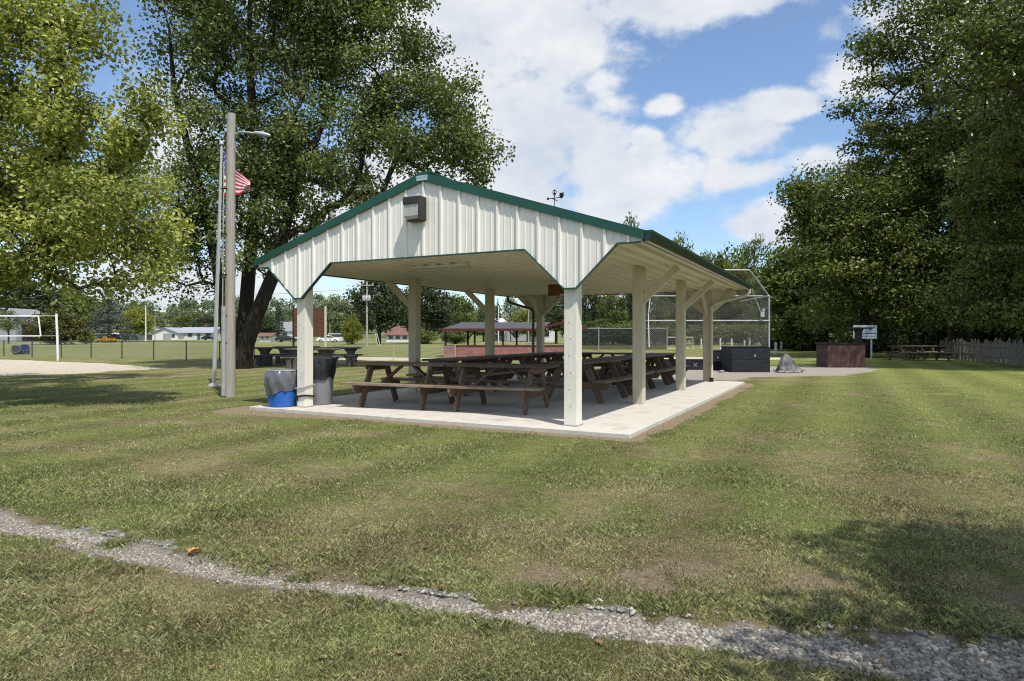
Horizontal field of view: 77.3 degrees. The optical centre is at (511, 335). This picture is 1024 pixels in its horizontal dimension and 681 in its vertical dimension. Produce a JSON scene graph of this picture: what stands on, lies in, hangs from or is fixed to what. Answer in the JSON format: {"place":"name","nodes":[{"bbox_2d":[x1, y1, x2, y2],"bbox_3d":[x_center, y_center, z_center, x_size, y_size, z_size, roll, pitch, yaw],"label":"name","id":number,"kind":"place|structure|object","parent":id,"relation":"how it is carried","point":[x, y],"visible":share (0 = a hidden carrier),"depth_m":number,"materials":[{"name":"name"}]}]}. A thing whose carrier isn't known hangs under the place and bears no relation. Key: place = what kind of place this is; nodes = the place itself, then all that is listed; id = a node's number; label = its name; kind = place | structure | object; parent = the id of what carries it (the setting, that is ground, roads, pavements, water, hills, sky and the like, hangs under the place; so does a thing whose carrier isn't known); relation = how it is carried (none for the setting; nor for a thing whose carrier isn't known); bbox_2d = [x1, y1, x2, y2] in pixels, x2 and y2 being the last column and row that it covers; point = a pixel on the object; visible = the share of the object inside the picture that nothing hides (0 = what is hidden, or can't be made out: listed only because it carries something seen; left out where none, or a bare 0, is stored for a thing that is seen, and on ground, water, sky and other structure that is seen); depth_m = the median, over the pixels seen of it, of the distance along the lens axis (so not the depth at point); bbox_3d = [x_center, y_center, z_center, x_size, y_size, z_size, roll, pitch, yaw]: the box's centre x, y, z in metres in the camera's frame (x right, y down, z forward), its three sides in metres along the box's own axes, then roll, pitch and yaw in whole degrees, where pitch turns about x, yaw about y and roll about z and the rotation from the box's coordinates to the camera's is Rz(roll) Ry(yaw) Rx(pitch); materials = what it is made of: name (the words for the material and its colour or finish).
{"place":"outdoors","nodes":[
{"label":"outdoors","id":0,"kind":"place"},
{"bbox_2d":[181,325,220,339],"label":"ranch house","id":1,"kind":"structure","parent":0,"point":[194,333],"depth_m":218.65,"materials":[{"name":"white paint"}]},
{"bbox_2d":[77,310,563,338],"bbox_3d":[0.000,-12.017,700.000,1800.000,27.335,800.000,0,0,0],"label":"hills","id":2,"kind":"structure","parent":0,"point":[371,335],"depth_m":377.52,"materials":[{"name":"green plant"}]},
{"bbox_2d":[65,293,691,334],"bbox_3d":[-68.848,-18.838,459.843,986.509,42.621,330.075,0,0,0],"label":"wood","id":3,"kind":"object","parent":2,"relation":"on","point":[191,306],"visible":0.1,"depth_m":485.40,"materials":[{"name":"green plant"}]},
{"bbox_2d":[384,322,408,341],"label":"red roof house","id":4,"kind":"structure","parent":0,"point":[397,334],"depth_m":145.00,"materials":[{"name":"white paint"}]},
{"bbox_2d":[0,0,1013,315],"label":"sky","id":5,"kind":"structure","parent":0,"point":[686,116],"materials":[{"name":"blue"}]},
{"bbox_2d":[495,318,525,340],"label":"long grey house","id":6,"kind":"structure","parent":0,"point":[522,337],"depth_m":165.00,"materials":[{"name":"white paint"}]},
{"bbox_2d":[0,338,1023,680],"bbox_3d":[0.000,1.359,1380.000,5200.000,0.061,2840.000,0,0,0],"label":"ground","id":7,"kind":"structure","parent":0,"point":[40,366],"depth_m":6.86,"materials":[{"name":"plant"}]},
{"bbox_2d":[0,309,21,343],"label":"tree","id":8,"kind":"object","parent":7,"relation":"on","point":[7,322],"visible":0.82,"depth_m":111.82,"materials":[{"name":"green plant"}]},
{"bbox_2d":[0,308,44,341],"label":"white house","id":9,"kind":"structure","parent":7,"relation":"on","point":[20,312],"depth_m":150.68,"materials":[{"name":"paint"}]},
{"bbox_2d":[0,275,72,324],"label":"tree","id":10,"kind":"object","parent":7,"relation":"on","point":[33,300],"visible":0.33,"depth_m":173.33,"materials":[{"name":"green plant"}]},
{"bbox_2d":[17,307,96,344],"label":"tree","id":11,"kind":"object","parent":7,"relation":"on","point":[67,331],"visible":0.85,"depth_m":98.40,"materials":[{"name":"green plant"}]},
{"bbox_2d":[55,314,58,360],"bbox_3d":[-24.832,0.119,34.923,0.250,2.664,0.124,0,0,0],"label":"volleyball post","id":12,"kind":"object","parent":7,"relation":"on","point":[57,338],"visible":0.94,"depth_m":34.88,"materials":[{"name":"metal"}]},
{"bbox_2d":[0,315,41,335],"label":"volleyball net","id":13,"kind":"object","parent":12,"relation":"attached to","point":[27,316],"visible":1,"depth_m":34.82,"materials":[{"name":"white"}]},
{"bbox_2d":[36,282,120,339],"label":"tree","id":14,"kind":"object","parent":7,"relation":"on","point":[84,311],"visible":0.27,"depth_m":198.15,"materials":[{"name":"green plant"}]},
{"bbox_2d":[0,0,202,315],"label":"maple tree","id":15,"kind":"object","parent":7,"relation":"on","point":[85,204],"visible":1,"depth_m":11.89,"materials":[{"name":"green plant"}]},
{"bbox_2d":[80,292,139,340],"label":"spruce tree","id":16,"kind":"object","parent":7,"relation":"on","point":[109,328],"visible":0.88,"depth_m":129.54,"materials":[{"name":"plant"}]},
{"bbox_2d":[1,340,254,361],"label":"chain link fence","id":17,"kind":"object","parent":7,"relation":"on","point":[61,346],"visible":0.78,"depth_m":38.01,"materials":[{"name":"metal"}]},
{"bbox_2d":[117,306,155,338],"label":"tree","id":18,"kind":"object","parent":7,"relation":"on","point":[139,322],"visible":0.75,"depth_m":189.02,"materials":[{"name":"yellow plant"}]},
{"bbox_2d":[152,327,183,339],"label":"garage house","id":19,"kind":"structure","parent":7,"relation":"on","point":[168,333],"depth_m":214.00,"materials":[{"name":"white paint"}]},
{"bbox_2d":[168,310,205,327],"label":"tree","id":20,"kind":"object","parent":7,"relation":"on","point":[187,317],"visible":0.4,"depth_m":242.33,"materials":[{"name":"green plant"}]},
{"bbox_2d":[191,313,219,326],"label":"tree","id":21,"kind":"object","parent":7,"relation":"on","point":[207,318],"visible":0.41,"depth_m":233.49,"materials":[{"name":"green plant"}]},
{"bbox_2d":[207,141,223,386],"bbox_3d":[-7.938,-1.929,17.135,0.384,6.562,0.316,0,0,-31],"label":"flagpole","id":22,"kind":"object","parent":7,"relation":"on","point":[214,366],"visible":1,"depth_m":17.08,"materials":[{"name":"metal"}]},
{"bbox_2d":[223,150,252,195],"bbox_3d":[-7.331,-4.345,17.104,0.814,1.270,0.326,0,0,0],"label":"flag","id":23,"kind":"object","parent":22,"relation":"attached to","point":[242,183],"visible":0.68,"depth_m":17.16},
{"bbox_2d":[220,112,270,396],"bbox_3d":[-5.880,-1.740,14.191,1.084,6.381,0.279,0,0,0],"label":"lamp pole","id":24,"kind":"object","parent":7,"relation":"on","point":[228,361],"visible":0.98,"depth_m":14.13,"materials":[{"name":"grey wood"}]},
{"bbox_2d":[257,333,278,341],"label":"white shed","id":25,"kind":"structure","parent":7,"relation":"on","point":[267,337],"depth_m":150.00,"materials":[{"name":"paint"}]},
{"bbox_2d":[258,313,279,333],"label":"tree","id":26,"kind":"object","parent":7,"relation":"on","point":[267,326],"visible":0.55,"depth_m":188.91,"materials":[{"name":"green plant"}]},
{"bbox_2d":[253,347,296,365],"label":"concrete table","id":27,"kind":"object","parent":7,"relation":"on","point":[264,357],"visible":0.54,"depth_m":28.93,"materials":[{"name":"concrete"}]},
{"bbox_2d":[271,302,285,335],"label":"spruce tree","id":28,"kind":"object","parent":7,"relation":"on","point":[278,327],"visible":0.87,"depth_m":169.80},
{"bbox_2d":[271,346,319,363],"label":"concrete table","id":29,"kind":"object","parent":7,"relation":"on","point":[278,360],"visible":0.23,"depth_m":31.23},
{"bbox_2d":[292,306,326,346],"bbox_3d":[-13.927,-0.330,44.020,2.440,3.380,0.120,0,0,9],"label":"wooden board","id":30,"kind":"object","parent":7,"relation":"on","point":[319,315],"visible":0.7,"depth_m":43.88,"materials":[{"name":"wood"}]},
{"bbox_2d":[280,348,343,368],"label":"concrete table","id":31,"kind":"object","parent":7,"relation":"on","point":[292,361],"visible":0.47,"depth_m":26.31,"materials":[{"name":"concrete"}]},
{"bbox_2d":[124,0,515,368],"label":"shade tree","id":32,"kind":"object","parent":7,"relation":"on","point":[324,42],"visible":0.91,"depth_m":25.74,"materials":[{"name":"green plant"}]},
{"bbox_2d":[314,293,351,333],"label":"tree","id":33,"kind":"object","parent":7,"relation":"on","point":[335,321],"visible":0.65,"depth_m":143.34,"materials":[{"name":"green plant"}]},
{"bbox_2d":[313,347,362,366],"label":"concrete table","id":34,"kind":"object","parent":7,"relation":"on","point":[350,356],"visible":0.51,"depth_m":28.68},
{"bbox_2d":[340,313,363,344],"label":"tree","id":35,"kind":"object","parent":7,"relation":"on","point":[355,328],"visible":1,"depth_m":97.68,"materials":[{"name":"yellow plant"}]},
{"bbox_2d":[359,281,373,345],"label":"utility pole","id":36,"kind":"object","parent":7,"relation":"on","point":[367,298],"visible":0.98,"depth_m":83.87,"materials":[{"name":"grey wood"}]},
{"bbox_2d":[340,281,408,343],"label":"tree","id":37,"kind":"object","parent":7,"relation":"on","point":[382,322],"visible":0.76,"depth_m":102.64,"materials":[{"name":"green plant"}]},
{"bbox_2d":[334,345,455,359],"bbox_3d":[-6.598,0.960,36.000,6.870,0.880,0.072,0,0,0],"label":"chain link fence","id":38,"kind":"object","parent":7,"relation":"on","point":[393,346],"visible":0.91,"depth_m":36.00,"materials":[{"name":"grey metal"}]},
{"bbox_2d":[399,287,458,343],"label":"tree","id":39,"kind":"object","parent":7,"relation":"on","point":[437,299],"visible":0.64,"depth_m":110.42,"materials":[{"name":"green plant"}]},
{"bbox_2d":[421,330,438,343],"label":"bush","id":40,"kind":"object","parent":7,"relation":"on","point":[425,337],"visible":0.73,"depth_m":106.97,"materials":[{"name":"green plant"}]},
{"bbox_2d":[439,331,470,343],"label":"bush","id":41,"kind":"object","parent":7,"relation":"on","point":[455,337],"visible":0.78,"depth_m":106.39,"materials":[{"name":"green plant"}]},
{"bbox_2d":[439,294,480,342],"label":"tree","id":42,"kind":"object","parent":7,"relation":"on","point":[467,316],"visible":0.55,"depth_m":123.59,"materials":[{"name":"green plant"}]},
{"bbox_2d":[470,307,496,341],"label":"tree","id":43,"kind":"object","parent":7,"relation":"on","point":[481,316],"visible":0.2,"depth_m":149.07,"materials":[{"name":"green plant"}]},
{"bbox_2d":[249,375,744,438],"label":"concrete slab","id":44,"kind":"structure","parent":7,"relation":"on","point":[615,415],"depth_m":11.37,"materials":[{"name":"concrete"}]},
{"bbox_2d":[264,369,296,406],"bbox_3d":[-4.208,0.953,11.746,0.624,0.675,0.628,0,0,0],"label":"trash barrel","id":45,"kind":"object","parent":44,"relation":"on","point":[280,385],"visible":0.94,"depth_m":11.52,"materials":[{"name":"blue plastic"}]},
{"bbox_2d":[313,357,335,404],"bbox_3d":[-3.634,0.853,12.097,0.618,0.875,0.618,0,0,0],"label":"trash can","id":46,"kind":"object","parent":44,"relation":"on","point":[324,370],"visible":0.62,"depth_m":11.88,"materials":[{"name":"grey plastic"}]},
{"bbox_2d":[339,361,471,409],"bbox_3d":[-1.931,0.895,11.888,1.890,0.789,1.595,0,0,21],"label":"picnic table","id":47,"kind":"object","parent":44,"relation":"on","point":[392,383],"visible":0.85,"depth_m":11.67,"materials":[{"name":"brown wood"}]},
{"bbox_2d":[406,357,510,395],"bbox_3d":[-1.176,0.895,14.494,1.595,0.789,1.890,0,0,29],"label":"picnic table","id":48,"kind":"object","parent":44,"relation":"on","point":[455,374],"visible":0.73,"depth_m":14.22,"materials":[{"name":"brown wood"}]},
{"bbox_2d":[433,363,563,414],"bbox_3d":[-0.158,0.895,11.201,1.890,0.789,1.595,0,0,21],"label":"picnic table","id":49,"kind":"object","parent":44,"relation":"on","point":[460,389],"visible":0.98,"depth_m":11.02,"materials":[{"name":"brown wood"}]},
{"bbox_2d":[466,355,537,385],"bbox_3d":[-0.314,0.895,16.176,1.595,0.789,1.890,0,0,30],"label":"picnic table","id":50,"kind":"object","parent":44,"relation":"on","point":[520,358],"visible":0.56,"depth_m":16.26,"materials":[{"name":"brown wood"}]},
{"bbox_2d":[252,171,752,426],"bbox_3d":[0.894,-0.671,14.927,7.634,3.923,10.540,0,0,28],"label":"picnic shelter","id":51,"kind":"object","parent":44,"relation":"on","point":[525,252],"visible":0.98,"depth_m":11.04,"materials":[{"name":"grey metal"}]},
{"bbox_2d":[403,195,425,222],"bbox_3d":[-1.549,-2.013,10.180,0.315,0.385,0.210,0,0,28],"label":"wall light","id":52,"kind":"object","parent":51,"relation":"attached to","point":[414,209],"visible":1,"depth_m":10.10,"materials":[{"name":"brown metal"}]},
{"bbox_2d":[413,264,470,270],"bbox_3d":[-1.274,-1.240,11.591,1.200,0.072,0.120,0,0,28],"label":"ceiling light","id":53,"kind":"object","parent":51,"relation":"attached to","point":[440,267],"visible":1,"depth_m":11.54,"materials":[{"name":"white paint"}]},
{"bbox_2d":[548,284,563,295],"bbox_3d":[1.200,-1.110,15.368,0.720,0.280,0.054,0,0,27],"label":"hanging board","id":54,"kind":"object","parent":51,"relation":"hanging from","point":[555,290],"visible":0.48,"depth_m":15.43,"materials":[{"name":"brown paint"}]},
{"bbox_2d":[503,353,563,380],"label":"picnic table","id":55,"kind":"object","parent":44,"relation":"on","point":[530,359],"visible":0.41,"depth_m":18.14,"materials":[{"name":"brown wood"}]},
{"bbox_2d":[533,351,563,377],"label":"picnic table","id":56,"kind":"object","parent":44,"relation":"on","point":[557,356],"visible":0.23,"depth_m":19.20,"materials":[{"name":"brown wood"}]},
{"bbox_2d":[532,359,631,403],"bbox_3d":[1.509,0.895,12.983,1.595,0.789,1.890,0,0,31],"label":"picnic table","id":57,"kind":"object","parent":44,"relation":"on","point":[594,382],"visible":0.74,"depth_m":12.59,"materials":[{"name":"brown wood"}]},
{"bbox_2d":[582,352,631,366],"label":"picnic table","id":58,"kind":"object","parent":44,"relation":"on","point":[586,354],"visible":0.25,"depth_m":18.88,"materials":[{"name":"brown wood"}]},
{"bbox_2d":[582,356,653,394],"bbox_3d":[2.300,0.895,14.702,1.595,0.789,1.890,0,0,24],"label":"picnic table","id":59,"kind":"object","parent":44,"relation":"on","point":[603,372],"visible":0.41,"depth_m":14.32,"materials":[{"name":"brown wood"}]},
{"bbox_2d":[595,355,675,388],"bbox_3d":[3.214,0.895,16.357,1.595,0.789,1.890,0,0,30],"label":"picnic table","id":60,"kind":"object","parent":44,"relation":"on","point":[661,371],"visible":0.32,"depth_m":16.55,"materials":[{"name":"brown wood"}]},
{"bbox_2d":[626,353,690,383],"bbox_3d":[4.058,0.895,18.049,1.595,0.789,1.890,0,0,26],"label":"picnic table","id":61,"kind":"object","parent":44,"relation":"on","point":[651,363],"visible":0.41,"depth_m":17.68,"materials":[{"name":"brown wood"}]},
{"bbox_2d":[502,297,519,340],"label":"tree","id":62,"kind":"object","parent":7,"relation":"on","point":[511,313],"visible":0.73,"depth_m":159.88,"materials":[{"name":"green plant"}]},
{"bbox_2d":[0,502,1023,680],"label":"crushed stone","id":63,"kind":"object","parent":7,"relation":"on","point":[930,662],"visible":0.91,"depth_m":2.90,"materials":[{"name":"gravel"}]},
{"bbox_2d":[441,321,586,356],"bbox_3d":[0.142,0.304,42.138,9.299,2.492,3.225,0,0,0],"label":"dugout","id":64,"kind":"object","parent":7,"relation":"on","point":[470,350],"visible":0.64,"depth_m":40.90,"materials":[{"name":"red"}]},
{"bbox_2d":[510,309,547,341],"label":"tree","id":65,"kind":"object","parent":7,"relation":"on","point":[522,316],"visible":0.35,"depth_m":148.92,"materials":[{"name":"green plant"}]},
{"bbox_2d":[534,297,563,343],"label":"tree","id":66,"kind":"object","parent":7,"relation":"on","point":[551,317],"visible":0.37,"depth_m":107.61,"materials":[{"name":"green plant"}]},
{"bbox_2d":[582,295,603,326],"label":"tree","id":67,"kind":"object","parent":7,"relation":"on","point":[589,314],"visible":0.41,"depth_m":102.85,"materials":[{"name":"green plant"}]},
{"bbox_2d":[582,318,618,327],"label":"bush","id":68,"kind":"object","parent":7,"relation":"on","point":[597,324],"visible":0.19,"depth_m":93.20,"materials":[{"name":"green plant"}]},
{"bbox_2d":[596,295,629,324],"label":"tree","id":69,"kind":"object","parent":7,"relation":"on","point":[609,303],"visible":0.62,"depth_m":96.99,"materials":[{"name":"green plant"}]},
{"bbox_2d":[582,328,666,349],"bbox_3d":[10.124,0.300,62.000,9.888,2.200,0.108,0,0,0],"label":"windscreen fence","id":70,"kind":"object","parent":7,"relation":"on","point":[606,338],"visible":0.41,"depth_m":62.00,"materials":[{"name":"grey metal"}]},
{"bbox_2d":[623,294,631,320],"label":"tree","id":71,"kind":"object","parent":7,"relation":"on","point":[628,299],"visible":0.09,"depth_m":104.58,"materials":[{"name":"green plant"}]},
{"bbox_2d":[646,293,675,327],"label":"tree","id":72,"kind":"object","parent":7,"relation":"on","point":[661,301],"visible":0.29,"depth_m":97.86,"materials":[{"name":"green plant"}]},
{"bbox_2d":[649,318,689,344],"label":"bush","id":73,"kind":"object","parent":7,"relation":"on","point":[667,325],"visible":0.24,"depth_m":92.56,"materials":[{"name":"green plant"}]},
{"bbox_2d":[665,359,702,369],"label":"board wall","id":74,"kind":"structure","parent":7,"relation":"on","point":[696,364],"depth_m":25.40,"materials":[{"name":"black paint"}]},
{"bbox_2d":[686,305,715,333],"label":"tree","id":75,"kind":"object","parent":7,"relation":"on","point":[694,315],"visible":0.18,"depth_m":95.76,"materials":[{"name":"green plant"}]},
{"bbox_2d":[646,269,769,346],"bbox_3d":[8.182,-0.609,25.801,7.465,3.917,2.981,0,0,-34],"label":"backstop","id":76,"kind":"object","parent":7,"relation":"on","point":[728,324],"visible":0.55,"depth_m":25.60,"materials":[{"name":"grey metal"}]},
{"bbox_2d":[686,319,736,344],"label":"bush","id":77,"kind":"object","parent":7,"relation":"on","point":[718,325],"visible":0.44,"depth_m":93.09,"materials":[{"name":"green plant"}]},
{"bbox_2d":[713,350,720,369],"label":"board wall","id":78,"kind":"structure","parent":7,"relation":"on","point":[716,359],"depth_m":25.20,"materials":[{"name":"black paint"}]},
{"bbox_2d":[713,273,736,343],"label":"tree","id":79,"kind":"object","parent":7,"relation":"on","point":[721,309],"visible":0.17,"depth_m":101.71,"materials":[{"name":"green plant"}]},
{"bbox_2d":[710,241,758,297],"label":"tree","id":80,"kind":"object","parent":7,"relation":"on","point":[726,263],"visible":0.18,"depth_m":123.35,"materials":[{"name":"green plant"}]},
{"bbox_2d":[727,319,757,344],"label":"bush","id":81,"kind":"object","parent":7,"relation":"on","point":[744,333],"visible":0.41,"depth_m":92.70,"materials":[{"name":"green plant"}]},
{"bbox_2d":[729,286,758,331],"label":"tree","id":82,"kind":"object","parent":7,"relation":"on","point":[737,307],"visible":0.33,"depth_m":98.11,"materials":[{"name":"green plant"}]},
{"bbox_2d":[721,346,769,371],"bbox_3d":[8.845,0.871,24.300,1.452,0.946,1.230,0,0,0],"label":"storage box","id":83,"kind":"object","parent":7,"relation":"on","point":[745,358],"visible":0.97,"depth_m":23.70,"materials":[{"name":"black paint"}]},
{"bbox_2d":[738,231,770,287],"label":"tree","id":84,"kind":"object","parent":7,"relation":"on","point":[752,254],"visible":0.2,"depth_m":124.75,"materials":[{"name":"green plant"}]},
{"bbox_2d":[747,319,790,348],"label":"bush","id":85,"kind":"object","parent":7,"relation":"on","point":[761,334],"visible":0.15,"depth_m":65.41,"materials":[{"name":"green plant"}]},
{"bbox_2d":[775,353,802,372],"bbox_3d":[10.207,0.994,23.675,0.987,0.687,0.777,0,0,0],"label":"covered heap","id":86,"kind":"object","parent":7,"relation":"on","point":[786,363],"visible":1,"depth_m":23.52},
{"bbox_2d":[742,236,845,350],"bbox_3d":[26.302,-4.293,58.169,10.369,11.773,7.253,0,0,0],"label":"shade tree","id":87,"kind":"object","parent":7,"relation":"on","point":[778,284],"visible":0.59,"depth_m":56.91,"materials":[{"name":"green plant"}]},
{"bbox_2d":[808,305,857,349],"bbox_3d":[28.879,-0.978,56.122,5.337,5.006,6.849,0,0,16],"label":"bush","id":88,"kind":"object","parent":7,"relation":"on","point":[830,338],"visible":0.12,"depth_m":54.94,"materials":[{"name":"green plant"}]},
{"bbox_2d":[815,327,872,367],"bbox_3d":[14.410,0.492,27.800,2.002,1.716,1.080,0,0,0],"label":"brick barbecue","id":89,"kind":"object","parent":7,"relation":"on","point":[840,355],"visible":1,"depth_m":27.30,"materials":[{"name":"red brick"}]},
{"bbox_2d":[853,325,876,359],"bbox_3d":[19.855,0.375,36.026,1.320,1.950,0.107,0,0,0],"label":"sign board","id":90,"kind":"object","parent":7,"relation":"on","point":[870,334],"visible":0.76,"depth_m":35.98,"materials":[{"name":"grey metal"}]},
{"bbox_2d":[842,301,890,351],"bbox_3d":[30.090,-1.030,53.880,6.393,5.117,4.981,0,0,-43],"label":"bush","id":91,"kind":"object","parent":7,"relation":"on","point":[854,320],"visible":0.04,"depth_m":52.52,"materials":[{"name":"green plant"}]},
{"bbox_2d":[767,111,980,357],"bbox_3d":[22.006,-6.097,39.653,11.935,15.104,8.828,0,0,0],"label":"shade tree","id":92,"kind":"object","parent":7,"relation":"on","point":[834,221],"visible":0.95,"depth_m":38.41,"materials":[{"name":"green plant"}]},
{"bbox_2d":[874,304,910,352],"bbox_3d":[31.365,-0.959,51.988,5.183,4.947,6.497,0,0,-13],"label":"bush","id":93,"kind":"object","parent":7,"relation":"on","point":[884,349],"visible":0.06,"depth_m":51.19,"materials":[{"name":"green plant"}]},
{"bbox_2d":[885,346,929,359],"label":"picnic table","id":94,"kind":"object","parent":7,"relation":"on","point":[901,352],"visible":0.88,"depth_m":35.53,"materials":[{"name":"brown wood"}]},
{"bbox_2d":[884,306,943,350],"bbox_3d":[32.290,-1.133,50.087,6.088,5.340,4.744,0,0,-12],"label":"bush","id":95,"kind":"object","parent":7,"relation":"on","point":[915,334],"visible":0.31,"depth_m":48.84,"materials":[{"name":"green plant"}]},
{"bbox_2d":[894,345,943,358],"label":"picnic table","id":96,"kind":"object","parent":7,"relation":"on","point":[932,350],"visible":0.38,"depth_m":37.26,"materials":[{"name":"brown wood"}]},
{"bbox_2d":[820,0,1023,348],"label":"shade tree","id":97,"kind":"object","parent":7,"relation":"on","point":[884,42],"visible":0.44,"depth_m":39.00,"materials":[{"name":"green plant"}]},
{"bbox_2d":[844,96,1017,295],"bbox_3d":[38.710,-9.886,56.071,21.815,22.680,12.713,0,0,0],"label":"shade tree","id":98,"kind":"object","parent":7,"relation":"on","point":[936,222],"visible":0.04,"depth_m":55.34,"materials":[{"name":"green plant"}]},
{"bbox_2d":[910,346,956,360],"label":"picnic table","id":99,"kind":"object","parent":7,"relation":"on","point":[938,353],"visible":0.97,"depth_m":35.11,"materials":[{"name":"brown wood"}]},
{"bbox_2d":[920,292,967,350],"bbox_3d":[32.593,-0.959,47.034,4.443,4.947,5.569,0,0,18],"label":"bush","id":100,"kind":"object","parent":7,"relation":"on","point":[936,339],"visible":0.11,"depth_m":47.26,"materials":[{"name":"green plant"}]},
{"bbox_2d":[909,0,1023,340],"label":"shade tree","id":101,"kind":"object","parent":7,"relation":"on","point":[1001,60],"visible":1,"depth_m":26.45,"materials":[{"name":"green plant"}]},
{"bbox_2d":[944,292,997,350],"bbox_3d":[32.750,-0.927,43.970,5.175,4.895,4.032,0,0,19],"label":"bush","id":102,"kind":"object","parent":7,"relation":"on","point":[981,336],"visible":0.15,"depth_m":43.16,"materials":[{"name":"green plant"}]},
{"bbox_2d":[939,337,1023,364],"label":"board fence","id":103,"kind":"object","parent":7,"relation":"on","point":[990,352],"visible":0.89,"depth_m":32.46,"materials":[{"name":"wood"}]},
{"bbox_2d":[991,291,1021,355],"bbox_3d":[32.803,-0.758,40.957,4.950,4.517,3.949,0,0,-41],"label":"bush","id":104,"kind":"object","parent":7,"relation":"on","point":[1005,336],"visible":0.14,"depth_m":40.53,"materials":[{"name":"green plant"}]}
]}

